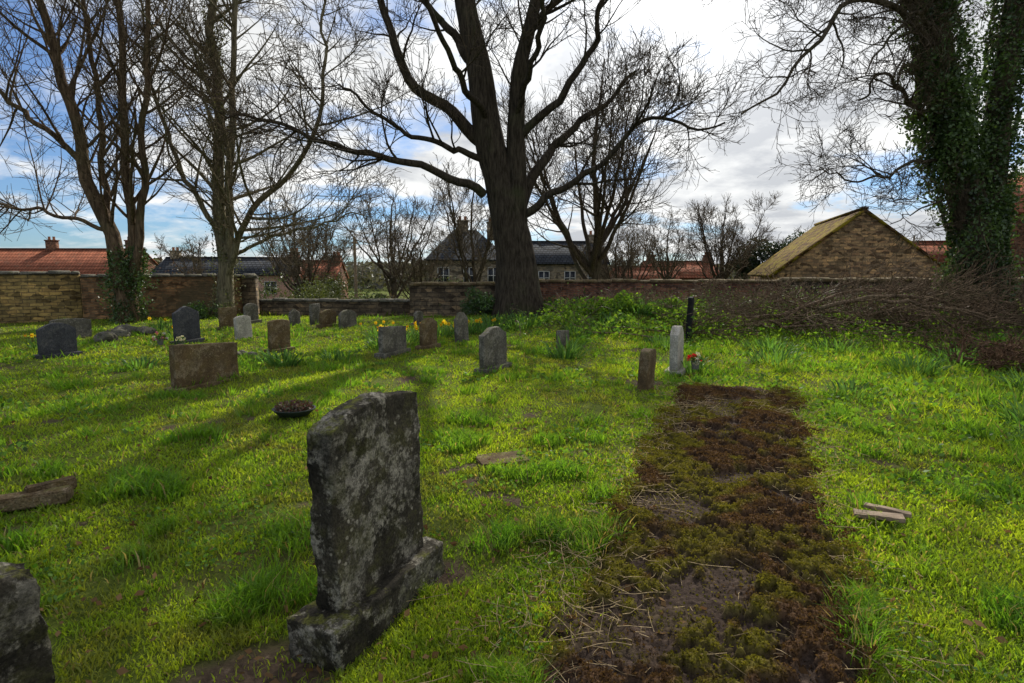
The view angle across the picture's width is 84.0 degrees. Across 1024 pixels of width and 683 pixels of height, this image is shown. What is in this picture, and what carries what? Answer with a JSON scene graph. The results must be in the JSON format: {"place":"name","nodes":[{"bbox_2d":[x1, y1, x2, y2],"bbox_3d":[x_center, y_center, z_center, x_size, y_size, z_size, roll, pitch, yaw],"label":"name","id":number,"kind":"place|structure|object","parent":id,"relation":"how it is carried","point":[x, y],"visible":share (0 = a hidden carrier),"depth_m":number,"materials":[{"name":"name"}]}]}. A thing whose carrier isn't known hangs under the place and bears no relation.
{"place":"outdoors","nodes":[
{"label":"outdoors","id":0,"kind":"place"},
{"bbox_2d":[0,281,1023,682],"bbox_3d":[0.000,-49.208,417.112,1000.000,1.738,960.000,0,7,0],"label":"ground","id":1,"kind":"structure","parent":0,"point":[270,651],"depth_m":3.97,"materials":[{"name":"green plant"}]},
{"bbox_2d":[0,561,51,682],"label":"gravestone","id":2,"kind":"object","parent":1,"relation":"on","point":[23,628],"visible":1,"depth_m":1.59,"materials":[{"name":"stone"}]},
{"bbox_2d":[0,476,76,512],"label":"fallen kerb stone","id":3,"kind":"object","parent":1,"relation":"on","point":[60,491],"visible":1,"depth_m":3.87,"materials":[{"name":"grey stone"}]},
{"bbox_2d":[0,274,83,323],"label":"churchyard wall","id":4,"kind":"structure","parent":1,"relation":"on","point":[26,298],"depth_m":18.03,"materials":[{"name":"brick"}]},
{"bbox_2d":[0,270,79,273],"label":"coping","id":5,"kind":"object","parent":4,"relation":"on","point":[44,272],"visible":0.95,"depth_m":18.05,"materials":[{"name":"grey stone"}]},
{"bbox_2d":[33,323,82,358],"bbox_3d":[-8.701,0.011,10.888,0.246,0.745,0.730,3,7,26],"label":"gravestone","id":6,"kind":"object","parent":1,"relation":"on","point":[56,339],"visible":0.72,"depth_m":10.82,"materials":[{"name":"stone"}]},
{"bbox_2d":[49,318,91,337],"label":"gravestone","id":7,"kind":"object","parent":1,"relation":"on","point":[83,326],"visible":0.48,"depth_m":13.80,"materials":[{"name":"grey stone"}]},
{"bbox_2d":[0,236,158,274],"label":"pantile cottage","id":8,"kind":"structure","parent":1,"relation":"on","point":[52,255],"depth_m":55.79,"materials":[{"name":"red tile"}]},
{"bbox_2d":[0,0,228,322],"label":"multi stemmed tree","id":9,"kind":"object","parent":1,"relation":"on","point":[98,202],"visible":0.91,"depth_m":17.29,"materials":[{"name":"brown plant"}]},
{"bbox_2d":[96,243,159,324],"bbox_3d":[-12.158,-1.757,18.003,1.897,2.719,1.646,5,9,38],"label":"ivy","id":10,"kind":"object","parent":9,"relation":"attached to","point":[138,284],"visible":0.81,"depth_m":17.86,"materials":[{"name":"green plant"}]},
{"bbox_2d":[93,324,156,342],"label":"rockery stones","id":11,"kind":"object","parent":1,"relation":"on","point":[122,330],"visible":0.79,"depth_m":13.75,"materials":[{"name":"grey stone"}]},
{"bbox_2d":[113,355,168,370],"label":"strap leaf clump","id":12,"kind":"object","parent":1,"relation":"on","point":[150,364],"visible":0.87,"depth_m":9.52,"materials":[{"name":"green plant"}]},
{"bbox_2d":[80,277,242,318],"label":"churchyard wall","id":13,"kind":"structure","parent":1,"relation":"on","point":[169,296],"depth_m":19.85,"materials":[{"name":"brown brick"}]},
{"bbox_2d":[80,273,240,276],"bbox_3d":[-12.129,-2.325,19.965,4.835,0.129,0.469,-4,8,-32],"label":"coping","id":14,"kind":"object","parent":13,"relation":"on","point":[164,275],"visible":0.62,"depth_m":19.95,"materials":[{"name":"grey stone"}]},
{"bbox_2d":[149,247,217,274],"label":"slate cottage","id":15,"kind":"structure","parent":1,"relation":"on","point":[164,265],"depth_m":55.93,"materials":[{"name":"stone"}]},
{"bbox_2d":[170,306,204,344],"bbox_3d":[-7.349,-0.339,12.848,0.246,0.925,0.726,3,9,20],"label":"gravestone","id":16,"kind":"object","parent":1,"relation":"on","point":[185,322],"visible":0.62,"depth_m":12.79,"materials":[{"name":"stone"}]},
{"bbox_2d":[151,233,241,274],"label":"bare tree","id":17,"kind":"object","parent":1,"relation":"on","point":[199,263],"visible":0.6,"depth_m":42.75,"materials":[{"name":"brown plant"}]},
{"bbox_2d":[163,342,241,392],"bbox_3d":[-4.280,0.344,7.951,0.267,0.705,1.107,3,8,23],"label":"gravestone","id":18,"kind":"object","parent":1,"relation":"on","point":[196,363],"visible":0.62,"depth_m":7.81,"materials":[{"name":"brown stone"}]},
{"bbox_2d":[183,300,225,318],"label":"ivy bush","id":19,"kind":"object","parent":1,"relation":"on","point":[203,313],"visible":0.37,"depth_m":18.78,"materials":[{"name":"green plant"}]},
{"bbox_2d":[216,307,236,329],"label":"gravestone","id":20,"kind":"object","parent":1,"relation":"on","point":[226,315],"visible":0.56,"depth_m":15.54,"materials":[{"name":"brown stone"}]},
{"bbox_2d":[233,315,252,338],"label":"gravestone","id":21,"kind":"object","parent":1,"relation":"on","point":[242,326],"visible":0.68,"depth_m":13.47,"materials":[{"name":"stone"}]},
{"bbox_2d":[241,273,259,312],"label":"wall pier","id":22,"kind":"structure","parent":1,"relation":"on","point":[250,291],"depth_m":21.16,"materials":[{"name":"stone"}]},
{"bbox_2d":[243,303,261,323],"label":"gravestone","id":23,"kind":"object","parent":1,"relation":"on","point":[250,309],"visible":0.61,"depth_m":17.20,"materials":[{"name":"grey stone"}]},
{"bbox_2d":[73,0,434,316],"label":"bare ash tree","id":24,"kind":"object","parent":1,"relation":"on","point":[222,196],"visible":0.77,"depth_m":18.48,"materials":[{"name":"brown plant"}]},
{"bbox_2d":[191,0,245,316],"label":"ivy","id":25,"kind":"object","parent":24,"relation":"attached to","point":[221,229],"visible":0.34,"depth_m":19.30,"materials":[{"name":"green plant"}]},
{"bbox_2d":[217,248,300,299],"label":"pink cottage","id":26,"kind":"structure","parent":1,"relation":"on","point":[252,264],"depth_m":44.72,"materials":[{"name":"stone"}]},
{"bbox_2d":[258,267,295,298],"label":"hedge shrub","id":27,"kind":"object","parent":1,"relation":"on","point":[267,292],"visible":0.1,"depth_m":26.12,"materials":[{"name":"green plant"}]},
{"bbox_2d":[263,319,294,352],"bbox_3d":[-4.699,-0.075,11.484,0.246,0.740,0.629,2,6,21],"label":"gravestone","id":28,"kind":"object","parent":1,"relation":"on","point":[278,330],"visible":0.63,"depth_m":11.39,"materials":[{"name":"brown stone"}]},
{"bbox_2d":[256,343,311,367],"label":"strap leaf clump","id":29,"kind":"object","parent":1,"relation":"on","point":[288,361],"visible":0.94,"depth_m":9.65,"materials":[{"name":"green plant"}]},
{"bbox_2d":[271,399,315,417],"bbox_3d":[-2.350,0.714,6.133,0.460,0.148,0.400,0,7,0],"label":"planter bowl","id":30,"kind":"object","parent":1,"relation":"on","point":[299,408],"visible":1,"depth_m":6.04,"materials":[{"name":"metal"}]},
{"bbox_2d":[248,194,344,296],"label":"bare tree","id":31,"kind":"object","parent":1,"relation":"on","point":[300,269],"visible":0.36,"depth_m":40.03,"materials":[{"name":"brown plant"}]},
{"bbox_2d":[258,209,348,298],"bbox_3d":[-12.079,-4.436,33.320,4.736,6.588,5.343,0,7,0],"label":"bare tree","id":32,"kind":"object","parent":1,"relation":"on","point":[286,259],"visible":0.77,"depth_m":33.16,"materials":[{"name":"brown plant"}]},
{"bbox_2d":[309,303,319,324],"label":"gravestone","id":33,"kind":"object","parent":1,"relation":"on","point":[314,310],"visible":0.66,"depth_m":16.92,"materials":[{"name":"grey stone"}]},
{"bbox_2d":[278,271,351,298],"bbox_3d":[-10.338,-2.241,29.919,4.223,2.902,4.660,0,7,0],"label":"hedge shrub","id":34,"kind":"object","parent":1,"relation":"on","point":[315,293],"visible":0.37,"depth_m":28.90,"materials":[{"name":"green plant"}]},
{"bbox_2d":[300,251,348,298],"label":"brick cottage","id":35,"kind":"structure","parent":1,"relation":"on","point":[342,269],"depth_m":49.08,"materials":[{"name":"red brick"}]},
{"bbox_2d":[316,309,336,327],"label":"gravestone","id":36,"kind":"object","parent":1,"relation":"on","point":[327,317],"visible":0.73,"depth_m":16.22,"materials":[{"name":"brown stone"}]},
{"bbox_2d":[296,207,366,266],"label":"bare tree","id":37,"kind":"object","parent":1,"relation":"on","point":[343,258],"visible":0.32,"depth_m":60.67,"materials":[{"name":"brown plant"}]},
{"bbox_2d":[290,271,376,298],"bbox_3d":[-12.202,-3.289,37.770,4.718,2.985,7.004,-6,9,-38],"label":"hedge shrub","id":38,"kind":"object","parent":1,"relation":"on","point":[337,289],"visible":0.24,"depth_m":37.19,"materials":[{"name":"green plant"}]},
{"bbox_2d":[259,301,409,315],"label":"boundary wall","id":39,"kind":"structure","parent":1,"relation":"on","point":[357,308],"depth_m":21.09,"materials":[{"name":"stone"}]},
{"bbox_2d":[258,298,409,301],"bbox_3d":[-6.598,-1.560,21.253,5.839,0.133,0.460,1,7,6],"label":"coping","id":40,"kind":"object","parent":39,"relation":"on","point":[344,300],"visible":0.96,"depth_m":21.08,"materials":[{"name":"grey stone"}]},
{"bbox_2d":[338,310,356,328],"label":"gravestone","id":41,"kind":"object","parent":1,"relation":"on","point":[346,318],"visible":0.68,"depth_m":16.35,"materials":[{"name":"grey stone"}]},
{"bbox_2d":[288,392,444,672],"bbox_3d":[-0.647,0.808,2.655,0.282,1.119,0.877,2,7,22],"label":"gravestone","id":42,"kind":"object","parent":1,"relation":"on","point":[378,555],"visible":0.93,"depth_m":2.46,"materials":[{"name":"stone"}]},
{"bbox_2d":[328,171,453,297],"bbox_3d":[-8.032,-6.545,38.279,8.569,9.567,7.238,0,7,0],"label":"bare tree","id":43,"kind":"object","parent":1,"relation":"on","point":[388,274],"visible":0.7,"depth_m":38.40,"materials":[{"name":"brown plant"}]},
{"bbox_2d":[374,326,410,358],"bbox_3d":[-2.301,0.008,10.982,0.247,0.659,0.956,3,7,20],"label":"gravestone","id":44,"kind":"object","parent":1,"relation":"on","point":[391,340],"visible":0.77,"depth_m":10.82,"materials":[{"name":"grey stone"}]},
{"bbox_2d":[371,225,459,298],"bbox_3d":[-5.359,-3.852,32.463,4.708,5.609,4.854,-5,8,-34],"label":"bare tree","id":45,"kind":"object","parent":1,"relation":"on","point":[423,265],"visible":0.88,"depth_m":32.21,"materials":[{"name":"brown plant"}]},
{"bbox_2d":[415,317,440,349],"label":"gravestone","id":46,"kind":"object","parent":1,"relation":"on","point":[428,333],"visible":0.84,"depth_m":11.75,"materials":[{"name":"brown stone"}]},
{"bbox_2d":[153,258,749,290],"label":"distant treeline","id":47,"kind":"object","parent":1,"relation":"on","point":[375,273],"visible":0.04,"depth_m":85.28,"materials":[{"name":"green plant"}]},
{"bbox_2d":[409,285,494,315],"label":"churchyard wall","id":48,"kind":"structure","parent":1,"relation":"on","point":[429,300],"depth_m":20.01,"materials":[{"name":"stone"}]},
{"bbox_2d":[409,281,494,285],"bbox_3d":[-1.896,-2.052,20.138,3.410,0.154,0.555,0,7,2],"label":"coping","id":49,"kind":"object","parent":48,"relation":"on","point":[453,283],"visible":0.76,"depth_m":19.91,"materials":[{"name":"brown stone"}]},
{"bbox_2d":[147,0,757,317],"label":"sycamore tree","id":50,"kind":"object","parent":1,"relation":"on","point":[509,183],"visible":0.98,"depth_m":17.08,"materials":[{"name":"brown plant"}]},
{"bbox_2d":[415,152,495,281],"bbox_3d":[-2.250,-4.855,26.099,5.424,8.443,5.718,0,7,0],"label":"bare tree","id":51,"kind":"object","parent":1,"relation":"on","point":[458,233],"visible":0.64,"depth_m":26.21,"materials":[{"name":"brown plant"}]},
{"bbox_2d":[425,216,495,282],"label":"stone farmhouse","id":52,"kind":"object","parent":1,"relation":"on","point":[454,270],"visible":0.19,"depth_m":44.49,"materials":[{"name":"stone"}]},
{"bbox_2d":[438,268,495,281],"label":"window glass","id":53,"kind":"structure","parent":52,"relation":"in","point":[446,272],"depth_m":44.46,"materials":[{"name":"grey glass"}]},
{"bbox_2d":[454,312,468,342],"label":"gravestone","id":54,"kind":"object","parent":1,"relation":"on","point":[461,331],"visible":0.71,"depth_m":12.95,"materials":[{"name":"grey stone"}]},
{"bbox_2d":[460,286,495,314],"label":"ivy bush","id":55,"kind":"object","parent":1,"relation":"on","point":[480,302],"visible":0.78,"depth_m":18.60,"materials":[{"name":"green plant"}]},
{"bbox_2d":[474,326,511,374],"bbox_3d":[-0.301,0.155,9.187,0.247,0.785,0.827,3,8,28],"label":"gravestone","id":56,"kind":"object","parent":1,"relation":"on","point":[492,348],"visible":0.75,"depth_m":9.06,"materials":[{"name":"grey stone"}]},
{"bbox_2d":[475,450,531,467],"bbox_3d":[-0.081,0.982,4.704,0.427,0.057,0.286,-2,7,-17],"label":"sunken flat stone","id":57,"kind":"object","parent":1,"relation":"on","point":[495,456],"visible":0.6,"depth_m":4.70,"materials":[{"name":"brown stone"}]},
{"bbox_2d":[0,312,1023,682],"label":"lawn weeds","id":58,"kind":"object","parent":1,"relation":"on","point":[578,370],"visible":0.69,"depth_m":5.73,"materials":[{"name":"green plant"}]},
{"bbox_2d":[8,254,1023,682],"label":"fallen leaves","id":59,"kind":"object","parent":1,"relation":"on","point":[464,647],"depth_m":4.08,"materials":[{"name":"plant"}]},
{"bbox_2d":[491,309,549,329],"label":"strap leaf clump","id":60,"kind":"object","parent":1,"relation":"on","point":[522,320],"visible":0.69,"depth_m":15.67,"materials":[{"name":"green plant"}]},
{"bbox_2d":[534,335,596,359],"bbox_3d":[1.028,0.092,10.807,1.195,0.454,1.131,6,9,39],"label":"strap leaf clump","id":61,"kind":"object","parent":1,"relation":"on","point":[560,351],"visible":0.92,"depth_m":10.71,"materials":[{"name":"green plant"}]},
{"bbox_2d":[537,265,607,279],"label":"walls","id":62,"kind":"structure","parent":1,"relation":"on","point":[556,271],"depth_m":45.69,"materials":[{"name":"stone"}]},
{"bbox_2d":[532,241,609,264],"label":"roof","id":63,"kind":"structure","parent":62,"relation":"on","point":[561,256],"depth_m":46.62,"materials":[{"name":"tile"}]},
{"bbox_2d":[461,13,729,279],"bbox_3d":[3.948,-8.639,29.464,12.378,15.947,13.176,0,7,0],"label":"bare lime tree","id":64,"kind":"object","parent":1,"relation":"on","point":[591,265],"visible":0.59,"depth_m":28.08,"materials":[{"name":"brown plant"}]},
{"bbox_2d":[575,223,648,279],"bbox_3d":[6.827,-5.428,39.656,5.064,6.936,5.766,3,8,24],"label":"bare tree","id":65,"kind":"object","parent":1,"relation":"on","point":[606,270],"visible":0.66,"depth_m":39.28,"materials":[{"name":"brown plant"}]},
{"bbox_2d":[544,287,695,310],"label":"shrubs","id":66,"kind":"object","parent":1,"relation":"on","point":[595,299],"visible":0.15,"depth_m":18.11,"materials":[{"name":"green plant"}]},
{"bbox_2d":[590,214,671,279],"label":"bare tree","id":67,"kind":"object","parent":1,"relation":"on","point":[646,252],"visible":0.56,"depth_m":45.04,"materials":[{"name":"brown plant"}]},
{"bbox_2d":[610,266,679,279],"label":"long outbuilding","id":68,"kind":"structure","parent":1,"relation":"on","point":[641,273],"depth_m":56.38,"materials":[{"name":"tile"}]},
{"bbox_2d":[637,348,656,390],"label":"gravestone","id":69,"kind":"object","parent":1,"relation":"on","point":[646,368],"visible":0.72,"depth_m":7.52,"materials":[{"name":"brown stone"}]},
{"bbox_2d":[539,282,780,303],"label":"churchyard wall","id":70,"kind":"structure","parent":1,"relation":"on","point":[552,289],"depth_m":20.12,"materials":[{"name":"red brick"}]},
{"bbox_2d":[539,279,781,282],"bbox_3d":[4.679,-2.169,20.272,9.658,0.146,0.510,0,7,0],"label":"coping","id":71,"kind":"object","parent":70,"relation":"on","point":[634,280],"visible":0.8,"depth_m":20.06,"materials":[{"name":"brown stone"}]},
{"bbox_2d":[631,205,703,279],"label":"bare tree","id":72,"kind":"object","parent":1,"relation":"on","point":[668,262],"visible":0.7,"depth_m":51.13,"materials":[{"name":"brown plant"}]},
{"bbox_2d":[664,325,685,375],"bbox_3d":[2.616,0.169,9.035,0.274,0.844,0.570,3,9,27],"label":"gravestone","id":73,"kind":"object","parent":1,"relation":"on","point":[676,346],"visible":0.68,"depth_m":8.85,"materials":[{"name":"stone"}]},
{"bbox_2d":[643,252,718,279],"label":"red roof cottage","id":74,"kind":"structure","parent":1,"relation":"on","point":[689,275],"depth_m":60.63,"materials":[{"name":"tile"}]},
{"bbox_2d":[402,379,976,682],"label":"dry grass stalks","id":75,"kind":"object","parent":1,"relation":"on","point":[618,555],"visible":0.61,"depth_m":2.98,"materials":[{"name":"plant"}]},
{"bbox_2d":[685,296,693,340],"bbox_3d":[4.163,-0.503,13.328,0.108,1.085,0.506,5,9,22],"label":"post","id":76,"kind":"object","parent":1,"relation":"on","point":[690,309],"visible":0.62,"depth_m":13.10,"materials":[{"name":"black stone"}]},
{"bbox_2d":[681,352,715,373],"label":"strap leaf clump","id":77,"kind":"object","parent":1,"relation":"on","point":[687,366],"visible":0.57,"depth_m":9.04,"materials":[{"name":"green plant"}]},
{"bbox_2d":[529,382,877,682],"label":"moss covered grave plot","id":78,"kind":"object","parent":1,"relation":"on","point":[810,658],"visible":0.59,"depth_m":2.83,"materials":[{"name":"brown plant"}]},
{"bbox_2d":[676,190,781,278],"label":"bare tree","id":79,"kind":"object","parent":1,"relation":"on","point":[738,245],"visible":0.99,"depth_m":43.95,"materials":[{"name":"brown plant"}]},
{"bbox_2d":[556,275,905,332],"bbox_3d":[5.494,-0.912,15.731,8.606,1.867,4.406,0,7,0],"label":"dead branch pile","id":80,"kind":"object","parent":1,"relation":"on","point":[711,281],"visible":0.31,"depth_m":15.27,"materials":[{"name":"brown wood"}]},
{"bbox_2d":[450,290,1023,353],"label":"nettle patch","id":81,"kind":"object","parent":1,"relation":"on","point":[568,315],"visible":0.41,"depth_m":14.49,"materials":[{"name":"green plant"}]},
{"bbox_2d":[486,275,1023,336],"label":"bramble thicket","id":82,"kind":"object","parent":1,"relation":"on","point":[683,298],"visible":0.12,"depth_m":15.90,"materials":[{"name":"green plant"}]},
{"bbox_2d":[733,231,803,279],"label":"evergreen tree","id":83,"kind":"object","parent":1,"relation":"on","point":[764,256],"visible":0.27,"depth_m":45.46,"materials":[{"name":"green plant"}]},
{"bbox_2d":[739,335,806,352],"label":"strap leaf clump","id":84,"kind":"object","parent":1,"relation":"on","point":[765,344],"visible":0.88,"depth_m":11.40,"materials":[{"name":"green plant"}]},
{"bbox_2d":[745,345,810,366],"bbox_3d":[4.633,0.221,9.916,1.124,0.290,1.348,3,8,25],"label":"strap leaf clump","id":85,"kind":"object","parent":1,"relation":"on","point":[782,356],"visible":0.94,"depth_m":9.93,"materials":[{"name":"green plant"}]},
{"bbox_2d":[552,241,1023,347],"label":"dead branch pile","id":86,"kind":"object","parent":1,"relation":"on","point":[826,321],"visible":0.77,"depth_m":13.22,"materials":[{"name":"brown wood"}]},
{"bbox_2d":[801,336,872,353],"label":"strap leaf clump","id":87,"kind":"object","parent":1,"relation":"on","point":[836,345],"visible":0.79,"depth_m":11.49,"materials":[{"name":"green plant"}]},
{"bbox_2d":[665,0,1023,315],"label":"ivy clad tree","id":88,"kind":"object","parent":1,"relation":"on","point":[909,22],"visible":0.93,"depth_m":14.40,"materials":[{"name":"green plant"}]},
{"bbox_2d":[889,0,1023,306],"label":"ivy","id":89,"kind":"object","parent":88,"relation":"attached to","point":[970,127],"visible":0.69,"depth_m":15.01,"materials":[{"name":"green plant"}]},
{"bbox_2d":[747,207,954,279],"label":"stone barn","id":90,"kind":"structure","parent":1,"relation":"on","point":[818,249],"depth_m":27.95,"materials":[{"name":"brick"}]},
{"bbox_2d":[823,378,890,399],"bbox_3d":[4.411,0.609,7.359,0.753,0.208,0.806,0,7,0],"label":"strap leaf clump","id":91,"kind":"object","parent":1,"relation":"on","point":[844,386],"visible":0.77,"depth_m":7.42,"materials":[{"name":"green plant"}]},
{"bbox_2d":[729,231,1023,339],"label":"dead branch pile","id":92,"kind":"object","parent":1,"relation":"on","point":[951,289],"visible":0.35,"depth_m":13.76,"materials":[{"name":"brown wood"}]},
{"bbox_2d":[854,502,911,523],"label":"broken wooden boards","id":93,"kind":"object","parent":1,"relation":"on","point":[892,514],"visible":0.99,"depth_m":3.58,"materials":[{"name":"brown wood"}]},
{"bbox_2d":[781,281,1023,301],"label":"churchyard wall","id":94,"kind":"structure","parent":1,"relation":"on","point":[820,289],"depth_m":20.13,"materials":[{"name":"brick"}]},
{"bbox_2d":[778,277,1023,281],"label":"coping","id":95,"kind":"object","parent":94,"relation":"on","point":[801,279],"visible":0.4,"depth_m":20.09,"materials":[{"name":"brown stone"}]},
{"bbox_2d":[874,351,961,376],"bbox_3d":[6.494,0.325,9.001,1.233,0.362,1.090,0,7,0],"label":"strap leaf clump","id":96,"kind":"object","parent":1,"relation":"on","point":[925,367],"visible":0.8,"depth_m":9.02,"materials":[{"name":"green plant"}]},
{"bbox_2d":[915,240,948,265],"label":"pantile outbuilding","id":97,"kind":"structure","parent":1,"relation":"on","point":[929,247],"depth_m":41.24,"materials":[{"name":"red tile"}]},
{"bbox_2d":[843,322,1023,363],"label":"twig heap","id":98,"kind":"object","parent":1,"relation":"on","point":[973,345],"visible":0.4,"depth_m":10.86,"materials":[{"name":"plant"}]},
{"bbox_2d":[919,347,991,369],"bbox_3d":[7.593,0.272,9.683,1.182,0.360,1.151,0,7,0],"label":"strap leaf clump","id":99,"kind":"object","parent":1,"relation":"on","point":[961,364],"visible":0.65,"depth_m":9.72,"materials":[{"name":"green plant"}]},
{"bbox_2d":[944,327,1023,375],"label":"twig heap","id":100,"kind":"object","parent":1,"relation":"on","point":[996,358],"visible":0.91,"depth_m":9.31,"materials":[{"name":"brown plant"}]},
{"bbox_2d":[952,214,1023,276],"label":"walls","id":101,"kind":"structure","parent":1,"relation":"on","point":[1019,240],"depth_m":34.43,"materials":[{"name":"red brick"}]},
{"bbox_2d":[980,390,1023,429],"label":"strap leaf clump","id":102,"kind":"object","parent":1,"relation":"on","point":[1013,415],"visible":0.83,"depth_m":6.05,"materials":[{"name":"green plant"}]},
{"bbox_2d":[985,367,1023,393],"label":"strap leaf clump","id":103,"kind":"object","parent":1,"relation":"on","point":[1017,377],"visible":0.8,"depth_m":7.70,"materials":[{"name":"green plant"}]},
{"bbox_2d":[0,0,1023,266],"label":"sky","id":104,"kind":"structure","parent":0,"point":[741,165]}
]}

